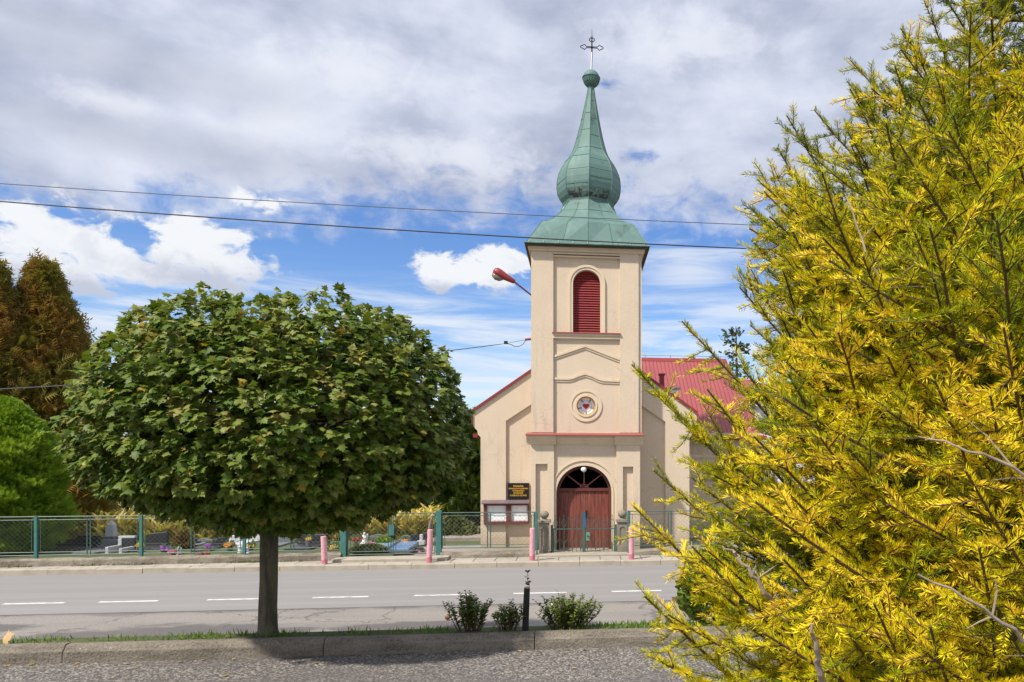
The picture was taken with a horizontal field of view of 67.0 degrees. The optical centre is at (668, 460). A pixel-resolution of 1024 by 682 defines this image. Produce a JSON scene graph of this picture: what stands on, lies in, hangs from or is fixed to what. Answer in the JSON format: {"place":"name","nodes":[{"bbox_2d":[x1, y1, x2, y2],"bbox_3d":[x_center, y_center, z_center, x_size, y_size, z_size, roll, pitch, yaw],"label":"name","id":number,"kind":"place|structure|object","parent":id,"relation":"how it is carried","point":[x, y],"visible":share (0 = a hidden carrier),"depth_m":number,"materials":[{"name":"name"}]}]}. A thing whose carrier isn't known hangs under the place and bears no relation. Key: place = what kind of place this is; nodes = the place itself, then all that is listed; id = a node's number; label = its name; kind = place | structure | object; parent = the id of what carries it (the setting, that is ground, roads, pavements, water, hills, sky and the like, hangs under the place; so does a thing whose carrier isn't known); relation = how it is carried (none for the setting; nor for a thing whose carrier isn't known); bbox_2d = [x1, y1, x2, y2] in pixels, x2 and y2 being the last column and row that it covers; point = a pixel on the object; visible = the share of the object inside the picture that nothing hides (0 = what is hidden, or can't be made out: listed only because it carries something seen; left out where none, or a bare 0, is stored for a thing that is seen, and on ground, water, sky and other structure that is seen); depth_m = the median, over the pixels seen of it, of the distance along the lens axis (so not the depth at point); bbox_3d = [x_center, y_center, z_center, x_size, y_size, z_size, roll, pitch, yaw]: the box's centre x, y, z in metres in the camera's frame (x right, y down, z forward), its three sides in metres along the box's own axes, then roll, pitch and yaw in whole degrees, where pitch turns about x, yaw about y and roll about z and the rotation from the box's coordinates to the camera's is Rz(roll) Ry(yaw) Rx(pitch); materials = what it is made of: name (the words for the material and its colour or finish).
{"place":"outdoors","nodes":[
{"label":"outdoors","id":0,"kind":"place"},
{"bbox_2d":[0,540,397,557],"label":"cemetery ground","id":1,"kind":"structure","parent":0,"point":[224,548],"depth_m":19.35,"materials":[{"name":"grey concrete"}]},
{"bbox_2d":[0,395,83,554],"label":"thuja","id":2,"kind":"object","parent":1,"relation":"on","point":[35,478],"visible":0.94,"depth_m":19.16,"materials":[{"name":"green plant"}]},
{"bbox_2d":[39,535,100,551],"bbox_3d":[-16.261,2.241,20.257,1.131,0.338,1.400,0,0,-7],"label":"gravestone","id":3,"kind":"object","parent":1,"relation":"on","point":[81,545],"visible":0.62,"depth_m":20.70,"materials":[{"name":"black stone"}]},
{"bbox_2d":[71,539,117,553],"bbox_3d":[-14.999,2.279,19.803,0.668,0.263,1.400,0,0,-7],"label":"gravestone","id":4,"kind":"object","parent":1,"relation":"on","point":[113,542],"visible":0.52,"depth_m":20.20,"materials":[{"name":"grey stone"}]},
{"bbox_2d":[101,521,120,539],"bbox_3d":[-15.800,2.056,21.279,0.344,0.708,0.344,0,0,-7],"label":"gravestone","id":5,"kind":"object","parent":1,"relation":"on","point":[112,528],"visible":0.67,"depth_m":21.18,"materials":[{"name":"stone"}]},
{"bbox_2d":[105,536,136,553],"bbox_3d":[-14.346,2.205,19.670,0.406,0.410,0.660,0,0,-7],"label":"grave surround","id":6,"kind":"object","parent":1,"relation":"on","point":[122,543],"visible":0.81,"depth_m":19.86,"materials":[{"name":"stone"}]},
{"bbox_2d":[135,539,144,552],"bbox_3d":[-13.600,2.204,19.326,0.247,0.373,0.181,0,0,-7],"label":"flower bouquet","id":7,"kind":"object","parent":1,"relation":"on","point":[138,545],"visible":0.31,"depth_m":19.31,"materials":[{"name":"yellow plant"}]},
{"bbox_2d":[128,532,170,551],"bbox_3d":[-14.149,2.197,20.308,0.668,0.427,1.400,0,0,-7],"label":"gravestone","id":8,"kind":"object","parent":1,"relation":"on","point":[152,539],"visible":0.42,"depth_m":20.79,"materials":[{"name":"black stone"}]},
{"bbox_2d":[160,543,167,552],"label":"flower bouquet","id":9,"kind":"object","parent":1,"relation":"on","point":[163,547],"visible":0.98,"depth_m":19.45,"materials":[{"name":"purple plant"}]},
{"bbox_2d":[167,546,180,554],"bbox_3d":[-12.556,2.280,19.040,0.309,0.252,0.195,0,0,-7],"label":"flower bouquet","id":10,"kind":"object","parent":1,"relation":"on","point":[173,548],"visible":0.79,"depth_m":19.02,"materials":[{"name":"pink plant"}]},
{"bbox_2d":[151,538,200,549],"bbox_3d":[-13.650,2.316,20.770,0.682,0.188,1.400,0,0,-7],"label":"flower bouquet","id":11,"kind":"object","parent":1,"relation":"on","point":[170,546],"visible":0.28,"depth_m":20.35,"materials":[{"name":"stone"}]},
{"bbox_2d":[171,529,196,549],"bbox_3d":[-13.088,2.224,20.193,0.607,0.735,0.656,0,0,-7],"label":"shrub","id":12,"kind":"object","parent":1,"relation":"on","point":[179,536],"visible":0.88,"depth_m":20.08,"materials":[{"name":"brown plant"}]},
{"bbox_2d":[195,538,212,545],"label":"gravestone","id":13,"kind":"object","parent":1,"relation":"on","point":[203,540],"visible":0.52,"depth_m":21.62,"materials":[{"name":"grey stone"}]},
{"bbox_2d":[198,547,210,554],"bbox_3d":[-11.774,2.309,19.037,0.304,0.237,0.186,0,0,-7],"label":"flower bouquet","id":14,"kind":"object","parent":1,"relation":"on","point":[204,551],"visible":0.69,"depth_m":19.01,"materials":[{"name":"red plant"}]},
{"bbox_2d":[192,537,229,551],"bbox_3d":[-12.390,2.255,20.316,0.495,0.311,1.400,0,0,-7],"label":"gravestone","id":15,"kind":"object","parent":1,"relation":"on","point":[218,543],"visible":0.38,"depth_m":20.74,"materials":[{"name":"black stone"}]},
{"bbox_2d":[204,540,212,548],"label":"flower bouquet","id":16,"kind":"object","parent":15,"relation":"on","point":[209,543],"visible":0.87,"depth_m":19.89,"materials":[{"name":"purple plant"}]},
{"bbox_2d":[223,540,234,550],"bbox_3d":[-11.680,2.242,19.957,0.287,0.295,0.182,0,0,-7],"label":"flower bouquet","id":17,"kind":"object","parent":1,"relation":"on","point":[232,542],"visible":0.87,"depth_m":19.93,"materials":[{"name":"orange plant"}]},
{"bbox_2d":[229,535,241,541],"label":"gravestone","id":18,"kind":"object","parent":1,"relation":"on","point":[235,539],"visible":0.27,"depth_m":21.92,"materials":[{"name":"stone"}]},
{"bbox_2d":[235,535,259,545],"bbox_3d":[-12.239,2.300,21.744,0.541,0.219,1.400,0,0,-7],"label":"gravestone","id":19,"kind":"object","parent":1,"relation":"on","point":[250,540],"visible":0.22,"depth_m":22.00,"materials":[{"name":"stone"}]},
{"bbox_2d":[246,540,255,549],"bbox_3d":[-11.152,2.248,20.015,0.302,0.284,0.192,0,0,-7],"label":"flower bouquet","id":20,"kind":"object","parent":1,"relation":"on","point":[251,545],"visible":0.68,"depth_m":19.98,"materials":[{"name":"yellow plant"}]},
{"bbox_2d":[278,537,298,546],"bbox_3d":[-11.051,2.308,21.281,0.572,0.205,1.400,0,0,-7],"label":"gravestone","id":21,"kind":"object","parent":1,"relation":"on","point":[286,540],"visible":0.52,"depth_m":21.70,"materials":[{"name":"grey stone"}]},
{"bbox_2d":[284,534,329,549],"bbox_3d":[-9.992,2.253,20.703,0.802,0.313,1.400,0,0,-7],"label":"gravestone","id":22,"kind":"object","parent":1,"relation":"on","point":[315,538],"visible":0.59,"depth_m":21.12,"materials":[{"name":"black stone"}]},
{"bbox_2d":[305,534,312,545],"bbox_3d":[-9.876,2.197,20.575,0.190,0.386,0.181,0,0,-43],"label":"flower bouquet","id":23,"kind":"object","parent":22,"relation":"on","point":[308,540],"visible":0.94,"depth_m":20.53,"materials":[{"name":"yellow plant"}]},
{"bbox_2d":[330,542,339,549],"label":"flower bouquet","id":24,"kind":"object","parent":1,"relation":"on","point":[333,545],"visible":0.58,"depth_m":19.97,"materials":[{"name":"yellow plant"}]},
{"bbox_2d":[351,534,362,545],"bbox_3d":[-8.538,2.190,20.534,0.354,0.401,0.181,0,0,-7],"label":"flower bouquet","id":25,"kind":"object","parent":1,"relation":"on","point":[354,538],"visible":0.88,"depth_m":20.50,"materials":[{"name":"red plant"}]},
{"bbox_2d":[360,532,367,543],"bbox_3d":[-8.587,2.214,21.132,0.210,0.392,0.185,0,0,-7],"label":"statue","id":26,"kind":"object","parent":1,"relation":"on","point":[365,537],"visible":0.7,"depth_m":21.10,"materials":[{"name":"white stone"}]},
{"bbox_2d":[348,543,387,553],"bbox_3d":[-7.740,2.365,19.340,0.967,0.494,0.974,0,0,-7],"label":"cushion shrub","id":27,"kind":"object","parent":1,"relation":"on","point":[365,546],"visible":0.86,"depth_m":19.09,"materials":[{"name":"green plant"}]},
{"bbox_2d":[363,541,396,553],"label":"grave slab","id":28,"kind":"structure","parent":1,"relation":"on","point":[384,544],"depth_m":20.13,"materials":[{"name":"blue stone"}]},
{"bbox_2d":[370,534,389,539],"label":"gravestone","id":29,"kind":"object","parent":1,"relation":"on","point":[375,536],"visible":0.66,"depth_m":22.80,"materials":[{"name":"grey stone"}]},
{"bbox_2d":[374,535,394,542],"bbox_3d":[-7.838,2.313,20.608,0.686,0.557,0.683,0,0,-7],"label":"dwarf conifer","id":30,"kind":"object","parent":1,"relation":"on","point":[384,538],"visible":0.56,"depth_m":20.50,"materials":[{"name":"green plant"}]},
{"bbox_2d":[387,541,418,552],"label":"grave slab","id":31,"kind":"structure","parent":1,"relation":"on","point":[407,548],"depth_m":19.80,"materials":[{"name":"blue stone"}]},
{"bbox_2d":[398,535,410,542],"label":"gravestone","id":32,"kind":"object","parent":1,"relation":"on","point":[399,540],"visible":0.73,"depth_m":21.77,"materials":[{"name":"grey stone"}]},
{"bbox_2d":[409,534,419,540],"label":"gravestone","id":33,"kind":"object","parent":1,"relation":"on","point":[417,536],"visible":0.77,"depth_m":21.61,"materials":[{"name":"black stone"}]},
{"bbox_2d":[65,502,453,541],"bbox_3d":[-15.811,2.476,27.577,16.110,2.254,7.786,0,0,-7],"label":"hedge","id":34,"kind":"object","parent":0,"point":[413,520],"depth_m":24.79,"materials":[{"name":"yellow plant"}]},
{"bbox_2d":[0,617,731,643],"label":"verge grass","id":35,"kind":"structure","parent":0,"point":[600,624],"depth_m":8.42,"materials":[{"name":"green plant"}]},
{"bbox_2d":[3,631,13,643],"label":"fallen leaf","id":36,"kind":"object","parent":35,"relation":"on","point":[7,637],"visible":0.94,"depth_m":7.89,"materials":[{"name":"plant"}]},
{"bbox_2d":[0,537,774,643],"bbox_3d":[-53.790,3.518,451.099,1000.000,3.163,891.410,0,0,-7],"label":"ground","id":37,"kind":"structure","parent":0,"point":[327,633],"depth_m":8.46,"materials":[{"name":"green plant"}]},
{"bbox_2d":[0,252,69,522],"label":"thuja","id":38,"kind":"object","parent":37,"relation":"on","point":[9,309],"visible":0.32,"depth_m":23.41,"materials":[{"name":"brown plant"}]},
{"bbox_2d":[0,248,132,543],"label":"thuja","id":39,"kind":"object","parent":37,"relation":"on","point":[59,342],"visible":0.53,"depth_m":24.13,"materials":[{"name":"brown plant"}]},
{"bbox_2d":[42,281,476,637],"bbox_3d":[-4.260,0.076,8.342,4.146,3.842,3.929,0,0,-7],"label":"maple tree","id":40,"kind":"object","parent":37,"relation":"on","point":[298,463],"visible":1,"depth_m":7.13,"materials":[{"name":"green plant"}]},
{"bbox_2d":[422,407,480,524],"bbox_3d":[-7.853,0.802,30.372,6.923,6.028,7.025,0,0,-7],"label":"dark conifer","id":41,"kind":"object","parent":37,"relation":"on","point":[454,501],"visible":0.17,"depth_m":28.05,"materials":[{"name":"green plant"}]},
{"bbox_2d":[426,516,480,537],"bbox_3d":[-7.189,2.814,25.375,2.433,1.880,2.317,0,0,-7],"label":"shrub","id":42,"kind":"object","parent":37,"relation":"on","point":[456,523],"visible":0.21,"depth_m":24.97,"materials":[{"name":"plant"}]},
{"bbox_2d":[443,536,480,540],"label":"retaining wall","id":43,"kind":"structure","parent":37,"relation":"on","point":[473,538],"depth_m":22.73,"materials":[{"name":"beige concrete"}]},
{"bbox_2d":[445,421,480,522],"bbox_3d":[-8.984,1.149,31.302,6.082,5.716,6.254,0,0,-7],"label":"dark conifer","id":44,"kind":"object","parent":37,"relation":"on","point":[470,490],"visible":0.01,"depth_m":29.69,"materials":[{"name":"green plant"}]},
{"bbox_2d":[442,590,494,631],"bbox_3d":[-2.284,1.711,8.538,0.538,0.488,0.358,0,0,11],"label":"bush","id":45,"kind":"object","parent":37,"relation":"on","point":[470,611],"visible":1,"depth_m":8.51,"materials":[{"name":"green plant"}]},
{"bbox_2d":[491,599,526,630],"bbox_3d":[-1.834,1.771,8.595,0.423,0.369,0.265,0,0,-7],"label":"bush","id":46,"kind":"object","parent":37,"relation":"on","point":[512,616],"visible":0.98,"depth_m":8.58,"materials":[{"name":"green plant"}]},
{"bbox_2d":[522,587,529,630],"bbox_3d":[-1.639,1.720,8.607,0.091,0.546,0.070,0,0,-7],"label":"charred post","id":47,"kind":"object","parent":37,"relation":"on","point":[525,620],"visible":0.89,"depth_m":8.58,"materials":[{"name":"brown wood"}]},
{"bbox_2d":[524,570,530,586],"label":"twig plant","id":48,"kind":"object","parent":37,"relation":"on","point":[527,583],"visible":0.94,"depth_m":8.67,"materials":[{"name":"brown plant"}]},
{"bbox_2d":[533,590,603,629],"bbox_3d":[-1.165,1.724,8.696,0.844,0.466,0.505,0,0,-7],"label":"bush","id":49,"kind":"object","parent":37,"relation":"on","point":[568,612],"visible":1,"depth_m":8.62,"materials":[{"name":"green plant"}]},
{"bbox_2d":[471,37,766,550],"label":"church","id":50,"kind":"structure","parent":37,"relation":"on","point":[561,412],"depth_m":20.93,"materials":[{"name":"paint"}]},
{"bbox_2d":[0,338,530,388],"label":"service cable","id":51,"kind":"object","parent":50,"relation":"attached to","point":[526,339],"visible":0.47,"depth_m":20.86,"materials":[{"name":"grey plastic"}]},
{"bbox_2d":[481,500,529,524],"bbox_3d":[-4.567,1.447,21.001,1.310,0.681,0.208,0,0,-7],"label":"notice board","id":52,"kind":"object","parent":50,"relation":"attached to","point":[506,505],"visible":0.94,"depth_m":21.02,"materials":[{"name":"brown wood"}]},
{"bbox_2d":[492,268,530,295],"bbox_3d":[-4.414,-4.979,21.227,1.173,0.912,0.260,0,0,-7],"label":"street lamp","id":53,"kind":"object","parent":50,"relation":"attached to","point":[498,274],"visible":0.91,"depth_m":21.12,"materials":[{"name":"red metal"}]},
{"bbox_2d":[508,483,528,498],"bbox_3d":[-4.242,0.859,21.167,0.585,0.448,0.115,0,0,-7],"label":"name plaque","id":54,"kind":"object","parent":50,"relation":"attached to","point":[518,490],"visible":1,"depth_m":21.12,"materials":[{"name":"black metal"}]},
{"bbox_2d":[557,466,610,549],"bbox_3d":[-2.352,1.323,20.797,1.500,2.354,0.121,0,0,-7],"label":"door","id":55,"kind":"structure","parent":50,"relation":"in","point":[590,497],"depth_m":20.80,"materials":[{"name":"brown wood"}]},
{"bbox_2d":[570,390,601,421],"bbox_3d":[-2.311,-1.517,20.916,0.879,0.879,0.195,0,0,-7],"label":"rose window","id":56,"kind":"structure","parent":50,"relation":"in","point":[586,406],"depth_m":20.86,"materials":[{"name":"paint"}]},
{"bbox_2d":[552,265,620,339],"bbox_3d":[-2.294,-4.398,20.885,1.881,2.050,0.340,0,0,-7],"label":"belfry window","id":57,"kind":"structure","parent":50,"relation":"in","point":[586,294],"depth_m":20.94,"materials":[{"name":"paint"}]},
{"bbox_2d":[672,547,751,625],"bbox_3d":[0.580,1.585,9.148,1.057,1.152,1.058,0,0,27],"label":"laurel bush","id":58,"kind":"object","parent":37,"relation":"on","point":[682,599],"visible":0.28,"depth_m":8.89,"materials":[{"name":"green plant"}]},
{"bbox_2d":[718,326,754,378],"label":"tree","id":59,"kind":"object","parent":37,"relation":"on","point":[742,346],"visible":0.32,"depth_m":42.50,"materials":[{"name":"green plant"}]},
{"bbox_2d":[741,379,814,491],"bbox_3d":[5.459,0.214,40.391,3.530,9.172,7.880,0,0,-7],"label":"tree","id":60,"kind":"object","parent":37,"relation":"on","point":[758,411],"depth_m":37.04,"materials":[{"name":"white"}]},
{"bbox_2d":[0,201,775,249],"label":"overhead cable","id":61,"kind":"object","parent":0,"point":[368,227],"visible":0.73,"depth_m":15.94,"materials":[{"name":"black plastic"}]},
{"bbox_2d":[0,643,778,681],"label":"parking lot","id":62,"kind":"structure","parent":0,"point":[618,664],"depth_m":7.58,"materials":[{"name":"grey gravel"}]},
{"bbox_2d":[0,626,764,664],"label":"kerb","id":63,"kind":"structure","parent":62,"relation":"on","point":[64,652],"depth_m":8.10,"materials":[{"name":"concrete"}]},
{"bbox_2d":[611,0,1023,681],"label":"spruce tree","id":64,"kind":"object","parent":62,"relation":"on","point":[895,426],"visible":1,"depth_m":1.98,"materials":[{"name":"yellow plant"}]},
{"bbox_2d":[0,183,786,226],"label":"overhead cable","id":65,"kind":"object","parent":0,"point":[370,206],"visible":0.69,"depth_m":15.37,"materials":[{"name":"grey plastic"}]},
{"bbox_2d":[0,553,787,568],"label":"pavement","id":66,"kind":"structure","parent":0,"point":[479,559],"depth_m":18.39,"materials":[{"name":"grey concrete"}]},
{"bbox_2d":[0,559,301,567],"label":"wall weeds","id":67,"kind":"object","parent":66,"relation":"on","point":[250,561],"depth_m":17.79,"materials":[{"name":"green plant"}]},
{"bbox_2d":[0,552,340,566],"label":"wall","id":68,"kind":"structure","parent":66,"relation":"on","point":[119,560],"depth_m":17.91,"materials":[{"name":"concrete"}]},
{"bbox_2d":[0,515,338,558],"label":"cemetery fence","id":69,"kind":"object","parent":68,"relation":"on","point":[36,552],"visible":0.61,"depth_m":17.87,"materials":[{"name":"teal metal"}]},
{"bbox_2d":[321,536,327,563],"bbox_3d":[-8.244,2.159,17.950,0.135,0.702,0.135,-2,0,-7],"label":"bollard","id":70,"kind":"object","parent":66,"relation":"on","point":[324,559],"visible":0.98,"depth_m":17.89,"materials":[{"name":"pink metal"}]},
{"bbox_2d":[331,555,449,562],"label":"cemetery gate sill","id":71,"kind":"structure","parent":66,"relation":"on","point":[387,558],"depth_m":18.38,"materials":[{"name":"grey concrete"}]},
{"bbox_2d":[340,510,441,556],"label":"cemetery gate","id":72,"kind":"structure","parent":66,"relation":"on","point":[344,543],"depth_m":18.88,"materials":[{"name":"teal metal"}]},
{"bbox_2d":[426,529,432,562],"bbox_3d":[-5.814,2.095,18.240,0.135,0.847,0.135,2,0,-7],"label":"bollard","id":73,"kind":"object","parent":66,"relation":"on","point":[429,545],"visible":0.97,"depth_m":18.18,"materials":[{"name":"pink metal"}]},
{"bbox_2d":[440,550,535,557],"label":"wall","id":74,"kind":"structure","parent":66,"relation":"on","point":[493,554],"depth_m":19.09,"materials":[{"name":"concrete"}]},
{"bbox_2d":[529,528,534,560],"bbox_3d":[-3.374,2.091,18.531,0.135,0.855,0.135,1,0,-7],"label":"bollard","id":75,"kind":"object","parent":66,"relation":"on","point":[532,546],"visible":0.98,"depth_m":18.48,"materials":[{"name":"pink paint"}]},
{"bbox_2d":[535,549,628,556],"bbox_3d":[-2.239,2.458,19.834,2.490,0.085,1.080,0,0,-7],"label":"gate step","id":76,"kind":"object","parent":66,"relation":"on","point":[587,553],"visible":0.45,"depth_m":19.49,"materials":[{"name":"grey concrete"}]},
{"bbox_2d":[538,511,550,552],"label":"gate pillar","id":77,"kind":"structure","parent":76,"relation":"on","point":[544,522],"depth_m":19.59,"materials":[{"name":"grey stone"}]},
{"bbox_2d":[616,510,626,551],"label":"gate pillar","id":78,"kind":"structure","parent":76,"relation":"on","point":[621,521],"depth_m":19.83,"materials":[{"name":"grey stone"}]},
{"bbox_2d":[551,513,616,552],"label":"church gate","id":79,"kind":"structure","parent":66,"relation":"on","point":[586,536],"depth_m":19.79,"materials":[{"name":"teal metal"}]},
{"bbox_2d":[629,526,633,558],"bbox_3d":[-0.945,2.088,18.820,0.135,0.863,0.135,-1,0,-7],"label":"bollard","id":80,"kind":"object","parent":66,"relation":"on","point":[631,548],"visible":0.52,"depth_m":18.76,"materials":[{"name":"pink metal"}]},
{"bbox_2d":[634,547,782,555],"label":"wall","id":81,"kind":"structure","parent":66,"relation":"on","point":[645,551],"depth_m":19.59,"materials":[{"name":"concrete"}]},
{"bbox_2d":[627,510,757,551],"bbox_3d":[5.135,1.855,20.371,12.535,1.090,0.072,0,0,-7],"label":"yard fence","id":82,"kind":"object","parent":81,"relation":"on","point":[628,517],"visible":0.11,"depth_m":19.73,"materials":[{"name":"green metal"}]},
{"bbox_2d":[0,598,792,639],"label":"road shoulder","id":83,"kind":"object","parent":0,"point":[87,625],"visible":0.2,"depth_m":12.22},
{"bbox_2d":[0,564,805,614],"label":"road","id":84,"kind":"structure","parent":0,"point":[81,593],"depth_m":15.25,"materials":[{"name":"grey asphalt"}]},
{"bbox_2d":[2,602,65,604],"bbox_3d":[-11.538,2.598,13.650,1.022,0.005,0.090,0,0,-7],"label":"road marking","id":85,"kind":"object","parent":84,"relation":"on","point":[34,603],"visible":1,"depth_m":13.62,"materials":[{"name":"white paint"}]},
{"bbox_2d":[98,600,159,602],"bbox_3d":[-9.952,2.598,13.839,1.008,0.005,0.090,0,0,-7],"label":"road marking","id":86,"kind":"object","parent":84,"relation":"on","point":[129,601],"visible":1,"depth_m":13.82,"materials":[{"name":"white paint"}]},
{"bbox_2d":[208,598,258,599],"bbox_3d":[-8.077,2.598,14.063,1.060,0.005,0.090,0,0,-7],"label":"road marking","id":87,"kind":"object","parent":84,"relation":"on","point":[234,599],"visible":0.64,"depth_m":14.02,"materials":[{"name":"white paint"}]},
{"bbox_2d":[313,596,368,597],"bbox_3d":[-6.243,2.598,14.281,1.019,0.005,0.090,0,0,-7],"label":"road marking","id":88,"kind":"object","parent":84,"relation":"on","point":[341,597],"visible":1,"depth_m":14.24,"materials":[{"name":"white paint"}]},
{"bbox_2d":[0,558,762,575],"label":"kerb","id":89,"kind":"structure","parent":84,"relation":"on","point":[238,568],"depth_m":17.80,"materials":[{"name":"grey concrete"}]},
{"bbox_2d":[414,594,468,595],"bbox_3d":[-4.388,2.598,14.502,1.025,0.005,0.090,0,0,-7],"label":"road marking","id":90,"kind":"object","parent":84,"relation":"on","point":[440,594],"visible":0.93,"depth_m":14.54,"materials":[{"name":"white paint"}]},
{"bbox_2d":[513,592,566,593],"bbox_3d":[-2.528,2.598,14.724,1.030,0.005,0.090,0,0,-7],"label":"road marking","id":91,"kind":"object","parent":84,"relation":"on","point":[541,592],"visible":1,"depth_m":14.76,"materials":[{"name":"white paint"}]},
{"bbox_2d":[612,590,661,591],"bbox_3d":[-0.643,2.598,14.949,0.994,0.005,0.090,0,0,-7],"label":"road marking","id":92,"kind":"object","parent":84,"relation":"on","point":[636,590],"visible":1,"depth_m":14.99,"materials":[{"name":"white paint"}]},
{"bbox_2d":[442,511,536,553],"bbox_3d":[-4.582,1.880,19.213,2.398,1.140,0.072,0,0,-7],"label":"yard fence","id":93,"kind":"object","parent":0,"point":[534,521],"visible":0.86,"depth_m":19.20,"materials":[{"name":"green metal"}]},
{"bbox_2d":[0,0,1023,434],"label":"sky","id":94,"kind":"structure","parent":0,"point":[472,106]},
{"bbox_2d":[401,525,783,555],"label":"churchyard","id":95,"kind":"structure","parent":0,"point":[448,549],"depth_m":20.98,"materials":[{"name":"grey concrete"}]},
{"bbox_2d":[415,545,424,551],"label":"flower bouquet","id":96,"kind":"object","parent":95,"relation":"on","point":[419,548],"visible":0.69,"depth_m":20.11,"materials":[{"name":"pink plant"}]},
{"bbox_2d":[418,534,425,544],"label":"gravestone","id":97,"kind":"object","parent":95,"relation":"on","point":[422,541],"visible":0.87,"depth_m":21.46,"materials":[{"name":"stone"}]}
]}

